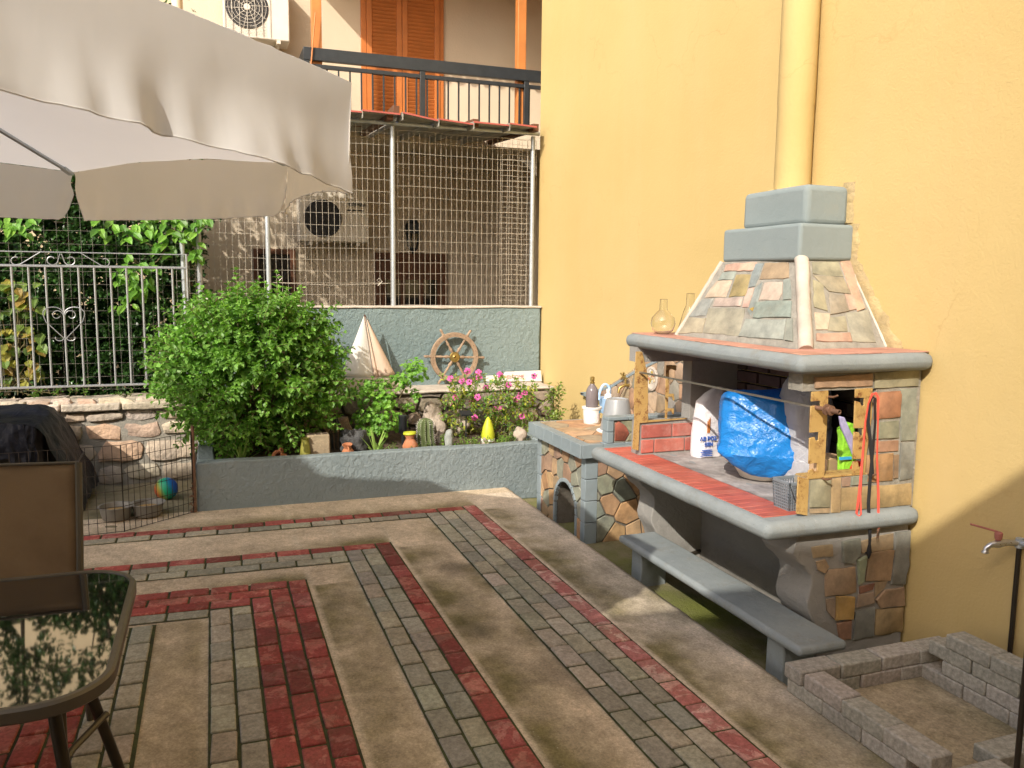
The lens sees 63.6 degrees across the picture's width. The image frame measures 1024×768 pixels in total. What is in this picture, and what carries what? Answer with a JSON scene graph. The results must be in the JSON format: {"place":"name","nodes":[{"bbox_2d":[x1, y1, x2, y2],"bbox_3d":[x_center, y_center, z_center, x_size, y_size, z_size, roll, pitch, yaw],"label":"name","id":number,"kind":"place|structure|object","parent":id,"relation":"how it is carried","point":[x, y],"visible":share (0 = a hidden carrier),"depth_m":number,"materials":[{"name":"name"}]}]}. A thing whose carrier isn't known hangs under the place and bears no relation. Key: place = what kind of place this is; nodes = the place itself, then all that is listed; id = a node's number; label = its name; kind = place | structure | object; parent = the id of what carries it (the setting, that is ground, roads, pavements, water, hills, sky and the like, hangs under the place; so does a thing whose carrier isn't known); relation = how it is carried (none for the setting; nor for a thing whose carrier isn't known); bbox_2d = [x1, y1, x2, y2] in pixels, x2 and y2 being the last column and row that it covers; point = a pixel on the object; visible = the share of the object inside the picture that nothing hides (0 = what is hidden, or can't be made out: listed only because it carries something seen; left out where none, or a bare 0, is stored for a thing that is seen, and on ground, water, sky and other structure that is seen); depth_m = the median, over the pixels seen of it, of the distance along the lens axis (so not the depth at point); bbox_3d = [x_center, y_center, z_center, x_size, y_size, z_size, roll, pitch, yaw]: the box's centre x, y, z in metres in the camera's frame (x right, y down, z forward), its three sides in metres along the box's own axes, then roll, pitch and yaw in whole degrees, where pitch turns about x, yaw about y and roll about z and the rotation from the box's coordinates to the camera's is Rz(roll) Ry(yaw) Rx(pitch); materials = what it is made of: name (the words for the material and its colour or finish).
{"place":"outdoors","nodes":[
{"label":"outdoors","id":0,"kind":"place"},
{"bbox_2d":[83,479,197,527],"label":"pen floor","id":1,"kind":"structure","parent":0,"point":[176,499],"depth_m":6.25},
{"bbox_2d":[0,403,97,509],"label":"covered kennel","id":2,"kind":"object","parent":1,"relation":"on","point":[25,428],"visible":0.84,"depth_m":5.70,"materials":[{"name":"fabric"}]},
{"bbox_2d":[97,501,133,521],"bbox_3d":[-2.719,0.877,5.667,0.234,0.089,0.234,-2,7,-20],"label":"dog bowl","id":3,"kind":"object","parent":1,"relation":"on","point":[110,514],"visible":0.88,"depth_m":5.61,"materials":[{"name":"metal"}]},
{"bbox_2d":[129,498,165,517],"bbox_3d":[-2.541,0.868,5.757,0.234,0.089,0.234,-2,7,-20],"label":"dog bowl","id":4,"kind":"object","parent":1,"relation":"on","point":[156,502],"visible":0.88,"depth_m":5.70,"materials":[{"name":"metal"}]},
{"bbox_2d":[154,477,176,499],"bbox_3d":[-2.581,0.781,6.158,0.166,0.166,0.166,-2,7,-20],"label":"rainbow ball","id":5,"kind":"object","parent":1,"relation":"on","point":[166,485],"visible":0.78,"depth_m":6.10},
{"bbox_2d":[0,505,779,767],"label":"red paving","id":6,"kind":"structure","parent":0,"point":[28,748],"depth_m":3.55,"materials":[{"name":"brick"}]},
{"bbox_2d":[0,461,93,743],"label":"sling chair","id":7,"kind":"object","parent":6,"relation":"on","point":[41,519],"visible":0.41,"depth_m":2.97,"materials":[{"name":"brown fabric"}]},
{"bbox_2d":[71,510,749,767],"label":"grey paving","id":8,"kind":"structure","parent":0,"point":[655,749],"depth_m":3.53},
{"bbox_2d":[0,570,136,767],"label":"garden table","id":9,"kind":"object","parent":8,"relation":"on","point":[62,638],"visible":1,"depth_m":2.20,"materials":[{"name":"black glass"}]},
{"bbox_2d":[83,488,893,767],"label":"patio","id":10,"kind":"structure","parent":0,"point":[558,715],"depth_m":3.75,"materials":[{"name":"concrete"}]},
{"bbox_2d":[0,426,196,535],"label":"wire pen","id":11,"kind":"object","parent":10,"relation":"on","point":[193,482],"visible":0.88,"depth_m":5.51,"materials":[{"name":"metal"}]},
{"bbox_2d":[0,0,352,220],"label":"white parasol","id":12,"kind":"object","parent":10,"relation":"on","point":[104,97],"visible":1,"depth_m":1.75,"materials":[{"name":"fabric"}]},
{"bbox_2d":[0,505,780,767],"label":"paving joints","id":13,"kind":"object","parent":10,"relation":"on","point":[137,730],"visible":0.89,"depth_m":3.42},
{"bbox_2d":[1013,655,1023,767],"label":"dark post","id":14,"kind":"object","parent":10,"relation":"on","point":[1019,741],"visible":1,"depth_m":2.40,"materials":[{"name":"brown metal"}]},
{"bbox_2d":[523,498,767,670],"bbox_3d":[1.062,1.188,4.826,0.950,0.017,7.000,-2,7,-20],"label":"moss strip","id":15,"kind":"object","parent":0,"point":[738,634],"visible":0.1,"depth_m":4.50,"materials":[{"name":"plant"}]},
{"bbox_2d":[195,423,538,510],"bbox_3d":[-1.156,0.676,6.908,2.784,0.471,1.226,-2,7,-20],"label":"planter box","id":16,"kind":"object","parent":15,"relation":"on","point":[261,478],"visible":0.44,"depth_m":6.30,"materials":[{"name":"paint"}]},
{"bbox_2d":[222,436,259,457],"bbox_3d":[-2.031,0.475,6.136,0.273,0.239,0.284,5,9,35],"label":"aloe plant","id":17,"kind":"object","parent":16,"relation":"in","point":[244,454],"visible":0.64,"depth_m":6.11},
{"bbox_2d":[137,267,362,459],"bbox_3d":[-2.006,-0.118,6.365,1.660,1.565,1.568,-2,7,-20],"label":"basil bush","id":18,"kind":"object","parent":16,"relation":"on","point":[245,348],"visible":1,"depth_m":6.10,"materials":[{"name":"green plant"}]},
{"bbox_2d":[300,437,310,453],"bbox_3d":[-1.571,0.500,6.277,0.090,0.185,0.090,-2,7,-20],"label":"yellow vase","id":19,"kind":"object","parent":16,"relation":"on","point":[305,448],"visible":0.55,"depth_m":6.24,"materials":[{"name":"ceramic"}]},
{"bbox_2d":[306,432,329,453],"bbox_3d":[-1.501,0.484,6.375,0.173,0.208,0.124,-2,7,-20],"label":"pumice block","id":20,"kind":"object","parent":16,"relation":"on","point":[319,442],"depth_m":6.32,"materials":[{"name":"stone"}]},
{"bbox_2d":[329,419,340,449],"bbox_3d":[-1.411,0.402,6.612,0.100,0.252,0.100,1,7,3],"label":"wire lantern","id":21,"kind":"object","parent":16,"relation":"on","point":[331,435],"visible":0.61,"depth_m":6.60,"materials":[{"name":"black paint"}]},
{"bbox_2d":[342,442,353,451],"bbox_3d":[-1.269,0.524,6.375,0.109,0.139,0.120,3,8,22],"label":"clay jug","id":22,"kind":"object","parent":16,"relation":"in","point":[347,446],"visible":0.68,"depth_m":6.35,"materials":[{"name":"ceramic"}]},
{"bbox_2d":[339,427,372,450],"bbox_3d":[-1.231,0.468,6.528,0.254,0.247,0.250,4,8,23],"label":"lava rock","id":23,"kind":"object","parent":16,"relation":"on","point":[355,439],"visible":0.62,"depth_m":6.44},
{"bbox_2d":[360,427,389,449],"bbox_3d":[-1.065,0.436,6.454,0.257,0.262,0.252,-2,7,-20],"label":"aloe plant","id":24,"kind":"object","parent":16,"relation":"in","point":[375,446],"visible":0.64,"depth_m":6.44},
{"bbox_2d":[342,357,429,439],"bbox_3d":[-1.028,0.130,6.810,0.732,0.698,0.376,-2,7,-20],"label":"scented geranium","id":25,"kind":"object","parent":16,"relation":"on","point":[367,387],"visible":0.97,"depth_m":6.77,"materials":[{"name":"green plant"}]},
{"bbox_2d":[398,415,406,444],"bbox_3d":[-0.901,0.386,6.817,0.074,0.263,0.074,-2,7,-20],"label":"solar lamp","id":26,"kind":"object","parent":16,"relation":"on","point":[402,423],"visible":0.87,"depth_m":6.79,"materials":[{"name":"black plastic"}]},
{"bbox_2d":[402,431,417,447],"bbox_3d":[-0.821,0.469,6.645,0.128,0.177,0.127,4,8,25],"label":"clay jug","id":27,"kind":"object","parent":16,"relation":"on","point":[409,441],"visible":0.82,"depth_m":6.61,"materials":[{"name":"ceramic"}]},
{"bbox_2d":[416,418,435,446],"bbox_3d":[-0.705,0.406,6.764,0.173,0.261,0.166,-2,7,-20],"label":"column cactus","id":28,"kind":"object","parent":16,"relation":"in","point":[425,430],"depth_m":6.72,"materials":[{"name":"green plant"}]},
{"bbox_2d":[422,400,444,433],"bbox_3d":[-0.687,0.305,7.210,0.208,0.339,0.215,-2,7,-20],"label":"pale rock","id":29,"kind":"object","parent":16,"relation":"in","point":[431,410],"visible":0.45,"depth_m":7.15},
{"bbox_2d":[436,420,446,442],"bbox_3d":[-0.604,0.412,7.022,0.100,0.230,0.117,-2,7,-20],"label":"pale rock","id":30,"kind":"object","parent":16,"relation":"in","point":[441,426],"visible":0.69,"depth_m":6.97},
{"bbox_2d":[444,430,453,445],"bbox_3d":[-0.519,0.465,6.756,0.077,0.189,0.077,-2,7,-20],"label":"grey stone","id":31,"kind":"object","parent":16,"relation":"on","point":[448,438],"visible":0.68,"depth_m":6.73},
{"bbox_2d":[450,409,470,435],"bbox_3d":[-0.449,0.355,7.217,0.206,0.285,0.209,-2,7,-20],"label":"pale rock","id":32,"kind":"object","parent":16,"relation":"on","point":[462,420],"visible":0.39,"depth_m":7.15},
{"bbox_2d":[459,410,472,442],"bbox_3d":[-0.386,0.367,6.928,0.100,0.284,0.081,-2,7,-20],"label":"solar stake lamp","id":33,"kind":"object","parent":16,"relation":"on","point":[465,413],"visible":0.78,"depth_m":6.92,"materials":[{"name":"black plastic"}]},
{"bbox_2d":[439,432,515,445],"bbox_3d":[-0.273,0.482,6.858,0.648,0.153,0.298,-2,7,-20],"label":"ground cover","id":34,"kind":"object","parent":16,"relation":"in","point":[498,440],"visible":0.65,"depth_m":6.83,"materials":[{"name":"green plant"}]},
{"bbox_2d":[437,368,538,437],"bbox_3d":[-0.187,0.161,7.215,1.000,0.656,0.490,-2,7,-20],"label":"pink periwinkle","id":35,"kind":"object","parent":16,"relation":"in","point":[491,413],"visible":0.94,"depth_m":7.16,"materials":[{"name":"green plant"}]},
{"bbox_2d":[481,417,494,441],"bbox_3d":[-0.203,0.394,6.998,0.120,0.237,0.120,-2,7,-20],"label":"lime cone","id":36,"kind":"object","parent":16,"relation":"on","point":[488,429],"visible":0.69,"depth_m":6.96,"materials":[{"name":"plastic"}]},
{"bbox_2d":[512,426,526,441],"bbox_3d":[0.056,0.454,6.999,0.116,0.185,0.127,-2,7,-20],"label":"pale rock","id":37,"kind":"object","parent":16,"relation":"in","point":[519,433],"visible":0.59,"depth_m":6.95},
{"bbox_2d":[539,381,568,420],"bbox_3d":[0.361,0.182,7.116,0.272,0.410,0.301,-2,7,-20],"label":"broadleaf shrub","id":38,"kind":"object","parent":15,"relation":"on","point":[552,415],"visible":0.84,"depth_m":7.10,"materials":[{"name":"green plant"}]},
{"bbox_2d":[528,361,682,543],"bbox_3d":[0.644,0.178,6.139,0.858,1.674,2.141,-2,7,-20],"label":"stone side counter","id":39,"kind":"object","parent":15,"relation":"on","point":[587,493],"visible":0.61,"depth_m":5.70,"materials":[{"name":"beige stone"}]},
{"bbox_2d":[582,405,601,423],"bbox_3d":[0.606,0.234,6.270,0.152,0.129,0.152,-2,7,-20],"label":"paint bucket","id":40,"kind":"object","parent":39,"relation":"on","point":[591,415],"visible":0.85,"depth_m":6.21,"materials":[{"name":"white plastic"}]},
{"bbox_2d":[586,376,597,407],"bbox_3d":[0.607,0.059,6.248,0.096,0.232,0.096,-2,7,-20],"label":"bottle","id":41,"kind":"object","parent":40,"relation":"on","point":[592,396],"visible":1,"depth_m":6.22,"materials":[{"name":"glass"}]},
{"bbox_2d":[598,383,610,412],"bbox_3d":[0.816,0.105,6.734,0.266,0.275,0.210,-2,7,-20],"label":"cleaning caddy","id":42,"kind":"object","parent":39,"relation":"on","point":[602,399],"visible":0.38,"depth_m":6.69,"materials":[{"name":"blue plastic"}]},
{"bbox_2d":[596,397,630,432],"bbox_3d":[0.756,0.222,5.936,0.290,0.239,0.290,-2,7,-20],"label":"upturned bucket","id":43,"kind":"object","parent":39,"relation":"on","point":[617,406],"visible":0.56,"depth_m":5.86,"materials":[{"name":"silver metal"}]},
{"bbox_2d":[619,532,845,684],"bbox_3d":[1.033,1.138,4.252,0.252,0.283,1.642,-2,7,-20],"label":"cement bench","id":44,"kind":"object","parent":15,"relation":"on","point":[791,635],"visible":0.94,"depth_m":3.98,"materials":[{"name":"concrete"}]},
{"bbox_2d":[592,0,932,656],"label":"masonry barbecue","id":45,"kind":"object","parent":15,"relation":"on","point":[786,290],"visible":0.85,"depth_m":4.09,"materials":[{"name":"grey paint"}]},
{"bbox_2d":[651,299,675,333],"bbox_3d":[0.883,-0.394,4.817,0.144,0.201,0.144,-2,7,-20],"label":"round flask","id":46,"kind":"object","parent":45,"relation":"on","point":[663,320],"visible":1,"depth_m":4.78,"materials":[{"name":"clear glass"}]},
{"bbox_2d":[678,293,694,327],"bbox_3d":[1.074,-0.429,4.979,0.144,0.234,0.144,-2,7,-20],"label":"conical flask","id":47,"kind":"object","parent":45,"relation":"on","point":[690,299],"visible":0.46,"depth_m":4.95,"materials":[{"name":"clear glass"}]},
{"bbox_2d":[689,386,723,457],"bbox_3d":[1.163,0.223,4.885,0.205,0.415,0.128,-2,7,-20],"label":"plastic bag","id":48,"kind":"object","parent":45,"relation":"on","point":[704,438],"visible":0.94,"depth_m":4.84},
{"bbox_2d":[639,371,840,415],"bbox_3d":[1.057,0.030,4.178,0.050,0.050,1.537,-3,8,-25],"label":"rotisserie skewer","id":49,"kind":"object","parent":45,"relation":"on","point":[828,409],"visible":1,"depth_m":3.85,"materials":[{"name":"metal"}]},
{"bbox_2d":[725,458,771,480],"bbox_3d":[1.335,0.443,4.390,0.406,0.096,0.406,-2,7,-20],"label":"washing up basin","id":50,"kind":"object","parent":45,"relation":"on","point":[745,475],"visible":0.16,"depth_m":4.30,"materials":[{"name":"beige plastic"}]},
{"bbox_2d":[717,388,791,477],"bbox_3d":[1.331,0.247,4.316,0.500,0.435,0.405,2,7,14],"label":"blue bag","id":51,"kind":"object","parent":50,"relation":"in","point":[754,435],"visible":0.67,"depth_m":4.18,"materials":[{"name":"plastic"}]},
{"bbox_2d":[772,475,796,510],"bbox_3d":[1.281,0.501,3.776,0.124,0.135,0.138,-2,7,-20],"label":"perforated basket","id":52,"kind":"object","parent":45,"relation":"on","point":[780,481],"visible":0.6,"depth_m":3.76,"materials":[{"name":"grey plastic"}]},
{"bbox_2d":[781,375,834,481],"bbox_3d":[1.483,0.202,4.167,0.240,0.637,0.302,-2,7,-20],"label":"milky bag","id":53,"kind":"object","parent":45,"relation":"on","point":[798,417],"visible":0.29,"depth_m":4.07,"materials":[{"name":"plastic"}]},
{"bbox_2d":[809,453,837,470],"bbox_3d":[1.518,0.444,3.976,0.150,0.200,0.100,-4,8,-34],"label":"cardboard box","id":54,"kind":"object","parent":45,"relation":"on","point":[831,459],"visible":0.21,"depth_m":3.92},
{"bbox_2d":[837,416,860,469],"bbox_3d":[1.566,0.291,3.842,0.137,0.292,0.094,-2,7,-20],"label":"snack packet","id":55,"kind":"object","parent":45,"relation":"on","point":[846,429],"visible":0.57,"depth_m":3.84,"materials":[{"name":"plastic"}]},
{"bbox_2d":[855,392,879,538],"bbox_3d":[1.615,0.373,3.705,0.145,0.679,0.015,-2,8,-21],"label":"red dog leash","id":56,"kind":"object","parent":45,"relation":"hanging from","point":[860,481],"visible":1,"depth_m":3.69,"materials":[{"name":"fabric"}]},
{"bbox_2d":[865,396,875,558],"bbox_3d":[1.612,0.424,3.718,0.073,0.756,0.023,-2,7,-20],"label":"black dog leash","id":57,"kind":"object","parent":45,"relation":"hanging from","point":[868,552],"visible":1,"depth_m":3.71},
{"bbox_2d":[854,677,1023,767],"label":"cement pad","id":58,"kind":"object","parent":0,"point":[957,727],"visible":0.35,"depth_m":3.19,"materials":[{"name":"concrete"}]},
{"bbox_2d":[787,679,823,714],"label":"loose paver","id":59,"kind":"object","parent":58,"relation":"on","point":[808,698],"visible":0.48,"depth_m":3.27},
{"bbox_2d":[804,671,860,711],"bbox_3d":[1.240,1.190,3.197,0.101,0.061,0.204,-2,8,-21],"label":"loose paver","id":60,"kind":"object","parent":59,"relation":"on","point":[829,689],"visible":0.83,"depth_m":3.18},
{"bbox_2d":[822,702,861,742],"bbox_3d":[1.276,1.262,3.104,0.101,0.061,0.204,-2,7,-19],"label":"loose paver","id":61,"kind":"object","parent":58,"relation":"on","point":[840,721],"visible":0.46,"depth_m":3.08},
{"bbox_2d":[841,696,903,741],"bbox_3d":[1.308,1.215,2.998,0.101,0.061,0.204,-2,8,-21],"label":"loose paver","id":62,"kind":"object","parent":61,"relation":"on","point":[869,717],"visible":0.88,"depth_m":2.98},
{"bbox_2d":[838,675,859,688],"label":"loose paver","id":63,"kind":"object","parent":58,"relation":"on","point":[853,682],"visible":0.27,"depth_m":3.38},
{"bbox_2d":[784,656,840,685],"bbox_3d":[1.226,1.169,3.366,0.204,0.061,0.101,-2,7,-20],"label":"loose paver","id":64,"kind":"object","parent":63,"relation":"on","point":[796,671],"visible":0.87,"depth_m":3.34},
{"bbox_2d":[826,649,881,677],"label":"loose paver","id":65,"kind":"object","parent":63,"relation":"on","point":[858,662],"visible":0.9,"depth_m":3.40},
{"bbox_2d":[860,668,900,687],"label":"loose paver","id":66,"kind":"object","parent":58,"relation":"on","point":[881,677],"visible":0.53,"depth_m":3.43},
{"bbox_2d":[866,642,919,670],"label":"loose paver","id":67,"kind":"object","parent":66,"relation":"on","point":[897,655],"visible":0.86,"depth_m":3.47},
{"bbox_2d":[861,729,918,767],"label":"loose paver","id":68,"kind":"object","parent":58,"relation":"on","point":[886,753],"visible":0.48,"depth_m":2.88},
{"bbox_2d":[883,723,952,767],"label":"loose paver","id":69,"kind":"object","parent":68,"relation":"on","point":[914,746],"visible":1,"depth_m":2.78,"materials":[{"name":"concrete"}]},
{"bbox_2d":[899,662,929,679],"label":"loose paver","id":70,"kind":"object","parent":58,"relation":"on","point":[911,671],"visible":0.38,"depth_m":3.48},
{"bbox_2d":[921,661,963,697],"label":"loose paver","id":71,"kind":"object","parent":58,"relation":"on","point":[931,672],"visible":0.64,"depth_m":3.42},
{"bbox_2d":[941,661,987,695],"bbox_3d":[1.855,1.180,3.331,0.101,0.061,0.204,-2,8,-20],"label":"loose paver","id":72,"kind":"object","parent":71,"relation":"on","point":[964,678],"visible":0.53,"depth_m":3.31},
{"bbox_2d":[929,637,972,673],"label":"loose paver","id":73,"kind":"object","parent":72,"relation":"on","point":[938,648],"visible":0.64,"depth_m":3.38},
{"bbox_2d":[946,631,1007,668],"bbox_3d":[1.858,1.062,3.304,0.101,0.061,0.204,-2,8,-20],"label":"loose paver","id":74,"kind":"object","parent":73,"relation":"on","point":[980,651],"visible":0.9,"depth_m":3.28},
{"bbox_2d":[963,686,1011,723],"bbox_3d":[1.891,1.252,3.237,0.101,0.061,0.204,-2,7,-20],"label":"loose paver","id":75,"kind":"object","parent":58,"relation":"on","point":[987,706],"visible":0.59,"depth_m":3.21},
{"bbox_2d":[986,684,1019,714],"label":"loose paver","id":76,"kind":"object","parent":75,"relation":"on","point":[1002,698],"visible":0.63,"depth_m":3.15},
{"bbox_2d":[972,661,1020,698],"bbox_3d":[1.904,1.137,3.194,0.101,0.061,0.204,-2,8,-20],"label":"loose paver","id":77,"kind":"object","parent":76,"relation":"on","point":[997,680],"visible":0.62,"depth_m":3.17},
{"bbox_2d":[990,652,1022,684],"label":"loose paver","id":78,"kind":"object","parent":77,"relation":"on","point":[1008,665],"visible":0.94,"depth_m":3.13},
{"bbox_2d":[972,733,1023,767],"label":"loose paver","id":79,"kind":"object","parent":58,"relation":"on","point":[1002,748],"visible":0.69,"depth_m":2.76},
{"bbox_2d":[1009,712,1023,733],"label":"loose paver","id":80,"kind":"object","parent":58,"relation":"on","point":[1013,718],"visible":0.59,"depth_m":3.10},
{"label":"ground","id":81,"kind":"structure","parent":0,"visible":0},
{"bbox_2d":[1,0,192,397],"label":"yellow far house","id":82,"kind":"structure","parent":81,"relation":"on","point":[178,3],"depth_m":10.14,"materials":[{"name":"beige ceramic"}]},
{"bbox_2d":[0,393,197,485],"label":"rubble stone wall","id":83,"kind":"structure","parent":81,"relation":"on","point":[96,421],"depth_m":6.57,"materials":[{"name":"stone"}]},
{"bbox_2d":[27,380,132,397],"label":"wall weeds","id":84,"kind":"object","parent":83,"relation":"on","point":[83,389],"depth_m":6.72,"materials":[{"name":"green plant"}]},
{"bbox_2d":[0,250,188,389],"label":"iron railing","id":85,"kind":"object","parent":83,"relation":"on","point":[65,337],"visible":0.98,"depth_m":6.55,"materials":[{"name":"silver metal"}]},
{"bbox_2d":[0,0,221,398],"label":"evergreen hedge","id":86,"kind":"object","parent":81,"relation":"on","point":[76,242],"visible":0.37,"depth_m":7.23,"materials":[{"name":"green plant"}]},
{"bbox_2d":[183,0,541,305],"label":"cream house","id":87,"kind":"structure","parent":81,"relation":"on","point":[462,60],"depth_m":9.85,"materials":[{"name":"paint"}]},
{"bbox_2d":[222,0,289,49],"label":"air conditioner","id":88,"kind":"object","parent":87,"relation":"attached to","point":[265,21],"visible":0.95,"depth_m":8.83,"materials":[{"name":"white metal"}]},
{"bbox_2d":[253,248,295,296],"bbox_3d":[-2.743,-1.010,9.569,0.467,1.101,0.039,-2,7,-20],"label":"window frame","id":89,"kind":"structure","parent":87,"relation":"in","point":[286,266],"depth_m":9.54,"materials":[{"name":"brown wood"}]},
{"bbox_2d":[296,189,367,260],"bbox_3d":[-2.076,-1.837,9.535,0.775,0.814,0.358,-2,7,-20],"label":"air conditioner","id":90,"kind":"object","parent":87,"relation":"attached to","point":[315,203],"visible":0.84,"depth_m":9.38,"materials":[{"name":"beige metal"}]},
{"bbox_2d":[381,259,440,304],"bbox_3d":[-1.234,-0.513,10.186,0.745,2.014,0.029,-2,7,-20],"label":"door","id":91,"kind":"structure","parent":87,"relation":"in","point":[406,281],"depth_m":10.09,"materials":[{"name":"brown wood"}]},
{"bbox_2d":[405,220,419,253],"bbox_3d":[-1.197,-1.778,9.946,0.180,0.415,0.218,-2,7,-20],"label":"wall lantern","id":92,"kind":"object","parent":87,"relation":"attached to","point":[412,225],"depth_m":9.88,"materials":[{"name":"black paint"}]},
{"bbox_2d":[350,105,538,144],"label":"tin roof","id":93,"kind":"structure","parent":87,"relation":"attached to","point":[363,129],"depth_m":7.97,"materials":[{"name":"brown metal"}]},
{"bbox_2d":[516,153,536,175],"bbox_3d":[0.098,-2.649,9.684,0.415,0.384,0.030,-2,7,-20],"label":"white sheet","id":94,"kind":"object","parent":87,"relation":"attached to","point":[522,156],"visible":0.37,"depth_m":9.70,"materials":[{"name":"plastic"}]},
{"bbox_2d":[191,305,554,437],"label":"blue garden wall","id":95,"kind":"structure","parent":81,"relation":"on","point":[505,338],"depth_m":7.82,"materials":[{"name":"grey paint"}]},
{"bbox_2d":[0,116,539,391],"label":"wire fence","id":96,"kind":"object","parent":95,"relation":"on","point":[394,123],"visible":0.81,"depth_m":7.64,"materials":[{"name":"silver metal"}]},
{"bbox_2d":[0,279,53,395],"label":"yellowing vine","id":97,"kind":"object","parent":96,"relation":"attached to","point":[20,294],"visible":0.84,"depth_m":6.72,"materials":[{"name":"green plant"}]},
{"bbox_2d":[0,218,213,314],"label":"climbing vine","id":98,"kind":"object","parent":96,"relation":"attached to","point":[189,234],"visible":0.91,"depth_m":6.81,"materials":[{"name":"green plant"}]},
{"bbox_2d":[337,314,401,389],"bbox_3d":[-1.281,-0.288,7.426,0.606,0.676,0.128,-2,7,-20],"label":"model sailboat","id":99,"kind":"object","parent":95,"relation":"on","point":[367,360],"visible":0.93,"depth_m":7.39,"materials":[{"name":"white fabric"}]},
{"bbox_2d":[424,329,484,383],"bbox_3d":[-0.546,-0.256,7.838,0.600,0.537,0.039,-2,7,-20],"label":"ship wheel","id":100,"kind":"object","parent":95,"relation":"on","point":[452,356],"visible":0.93,"depth_m":7.82,"materials":[{"name":"brown wood"}]},
{"bbox_2d":[486,370,541,380],"bbox_3d":[0.021,-0.071,8.047,0.581,0.109,0.020,-2,7,-20],"label":"welcome sign","id":101,"kind":"object","parent":95,"relation":"on","point":[526,375],"visible":0.74,"depth_m":8.06,"materials":[{"name":"white wood"}]},
{"bbox_2d":[538,0,1023,657],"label":"yellow building","id":102,"kind":"structure","parent":81,"relation":"on","point":[658,120],"depth_m":4.09,"materials":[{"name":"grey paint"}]},
{"bbox_2d":[970,523,1023,653],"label":"garden tap","id":103,"kind":"object","parent":102,"relation":"attached to","point":[999,542],"visible":0.81,"depth_m":3.35,"materials":[{"name":"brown metal"}]},
{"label":"loose paver","id":104,"kind":"object","parent":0,"visible":0},
{"bbox_2d":[904,636,941,663],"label":"loose paver","id":105,"kind":"object","parent":104,"relation":"on","point":[922,647],"visible":0.48,"depth_m":3.52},
{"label":"loose paver","id":106,"kind":"object","parent":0,"visible":0},
{"bbox_2d":[958,758,1010,767],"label":"loose paver","id":107,"kind":"object","parent":106,"relation":"on","point":[993,763],"visible":1,"depth_m":2.66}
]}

